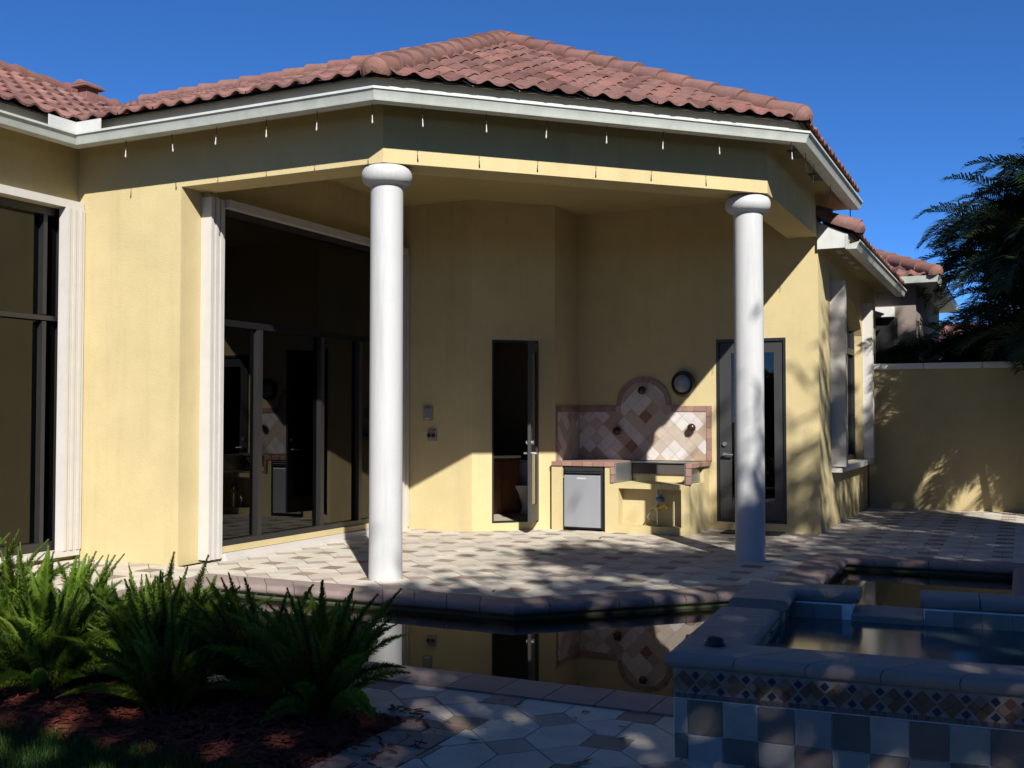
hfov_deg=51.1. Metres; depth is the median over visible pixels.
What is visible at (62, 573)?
foxtail fern
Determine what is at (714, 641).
dome cap
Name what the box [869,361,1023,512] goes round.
garden wall
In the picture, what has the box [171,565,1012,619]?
pool basin
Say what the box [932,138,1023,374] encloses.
areca palm
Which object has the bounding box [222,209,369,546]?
sliding door
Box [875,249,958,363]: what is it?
neighbor house
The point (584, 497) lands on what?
mini fridge
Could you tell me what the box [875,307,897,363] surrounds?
window
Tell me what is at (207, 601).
foxtail fern
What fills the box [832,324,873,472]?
window
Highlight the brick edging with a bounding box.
[310,718,468,767]
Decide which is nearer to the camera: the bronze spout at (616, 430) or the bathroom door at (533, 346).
the bathroom door at (533, 346)
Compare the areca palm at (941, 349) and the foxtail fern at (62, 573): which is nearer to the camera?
the foxtail fern at (62, 573)
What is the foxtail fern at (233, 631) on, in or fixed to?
on the mulch bed
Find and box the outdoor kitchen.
[551,377,711,535]
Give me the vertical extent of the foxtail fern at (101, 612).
0.618 m
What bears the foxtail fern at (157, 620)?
on the mulch bed
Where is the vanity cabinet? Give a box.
[494,454,520,513]
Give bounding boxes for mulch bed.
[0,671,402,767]
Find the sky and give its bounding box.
[0,0,1023,324]
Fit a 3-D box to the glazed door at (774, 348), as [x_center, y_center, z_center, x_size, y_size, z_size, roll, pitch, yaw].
[3.224,0.625,14.398,0.938,2.470,0.183,-1,-2,26]
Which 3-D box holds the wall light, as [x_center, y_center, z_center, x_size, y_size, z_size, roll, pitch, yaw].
[2.348,-0.005,14.729,0.328,0.356,0.120,-1,-2,26]
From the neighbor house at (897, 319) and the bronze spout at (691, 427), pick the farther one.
the neighbor house at (897, 319)
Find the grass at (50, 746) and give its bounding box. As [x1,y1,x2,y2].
[0,713,263,767]
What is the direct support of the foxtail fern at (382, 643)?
on the mulch bed
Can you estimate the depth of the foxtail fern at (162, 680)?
5.27 m
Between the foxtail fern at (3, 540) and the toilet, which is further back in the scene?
the toilet
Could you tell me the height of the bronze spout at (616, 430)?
0.113 m
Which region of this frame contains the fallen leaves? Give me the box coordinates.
[413,514,973,765]
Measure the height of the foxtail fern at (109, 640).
0.721 m
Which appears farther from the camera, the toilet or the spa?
the toilet
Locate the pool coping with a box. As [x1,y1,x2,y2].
[116,553,1023,716]
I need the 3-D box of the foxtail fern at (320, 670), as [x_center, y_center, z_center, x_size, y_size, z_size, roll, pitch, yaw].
[-0.900,1.302,5.283,1.002,0.687,0.943,-1,-2,26]
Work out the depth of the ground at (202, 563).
11.25 m
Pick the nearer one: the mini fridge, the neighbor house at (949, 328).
the mini fridge
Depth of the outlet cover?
14.50 m
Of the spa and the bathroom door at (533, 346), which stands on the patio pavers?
the spa
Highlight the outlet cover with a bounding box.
[427,430,436,440]
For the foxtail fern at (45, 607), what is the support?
on the mulch bed
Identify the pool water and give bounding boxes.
[169,569,1012,696]
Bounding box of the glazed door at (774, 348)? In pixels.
[716,337,786,523]
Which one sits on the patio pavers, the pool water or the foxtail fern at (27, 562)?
the foxtail fern at (27, 562)
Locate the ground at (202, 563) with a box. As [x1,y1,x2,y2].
[38,510,1012,676]
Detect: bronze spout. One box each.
[613,427,620,434]
[638,386,645,393]
[687,424,695,431]
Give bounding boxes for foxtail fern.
[0,529,77,587]
[0,532,29,582]
[0,541,84,630]
[0,545,173,675]
[0,578,127,692]
[25,554,169,623]
[52,598,246,715]
[72,551,188,676]
[84,569,221,666]
[91,554,240,697]
[170,574,275,673]
[174,572,331,699]
[203,580,409,724]
[252,587,409,681]
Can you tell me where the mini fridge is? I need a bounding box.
[564,466,604,530]
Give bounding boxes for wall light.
[671,371,694,396]
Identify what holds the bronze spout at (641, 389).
attached to the outdoor kitchen
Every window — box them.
[0,196,59,556]
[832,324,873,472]
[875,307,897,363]
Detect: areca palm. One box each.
[876,301,1023,363]
[913,170,1022,357]
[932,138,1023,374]
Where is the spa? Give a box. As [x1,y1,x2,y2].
[664,580,1023,767]
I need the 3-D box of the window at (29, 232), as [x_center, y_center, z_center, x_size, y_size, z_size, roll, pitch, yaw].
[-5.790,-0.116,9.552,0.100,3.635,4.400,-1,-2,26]
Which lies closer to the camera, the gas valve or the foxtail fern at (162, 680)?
the foxtail fern at (162, 680)
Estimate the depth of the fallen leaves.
5.18 m
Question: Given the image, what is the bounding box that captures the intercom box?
[423,407,432,419]
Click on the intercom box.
(427, 413)
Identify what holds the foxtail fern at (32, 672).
on the mulch bed
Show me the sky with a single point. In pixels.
(905, 94)
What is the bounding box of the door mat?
[720,529,784,535]
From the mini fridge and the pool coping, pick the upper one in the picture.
the mini fridge
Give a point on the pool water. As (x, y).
(628, 652)
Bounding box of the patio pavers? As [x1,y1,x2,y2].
[6,507,1023,767]
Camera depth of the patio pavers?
10.59 m
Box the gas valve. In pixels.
[647,489,668,525]
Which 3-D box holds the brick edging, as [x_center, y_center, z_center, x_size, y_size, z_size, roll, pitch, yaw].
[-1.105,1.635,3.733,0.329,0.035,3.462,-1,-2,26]
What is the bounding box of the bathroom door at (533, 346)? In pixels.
[492,340,538,523]
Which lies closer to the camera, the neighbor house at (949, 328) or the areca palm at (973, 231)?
the areca palm at (973, 231)
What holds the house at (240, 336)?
on the ground at (202, 563)
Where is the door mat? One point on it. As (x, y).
(767, 533)
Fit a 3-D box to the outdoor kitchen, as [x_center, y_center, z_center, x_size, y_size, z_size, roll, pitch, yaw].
[1.629,0.933,14.561,1.967,2.085,0.987,-1,-2,26]
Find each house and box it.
[0,30,906,580]
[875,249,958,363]
[939,321,987,362]
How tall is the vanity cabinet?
0.860 m
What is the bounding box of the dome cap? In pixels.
[704,635,725,646]
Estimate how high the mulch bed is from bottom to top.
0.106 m
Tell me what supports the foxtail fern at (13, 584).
on the mulch bed
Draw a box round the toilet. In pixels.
[515,459,527,512]

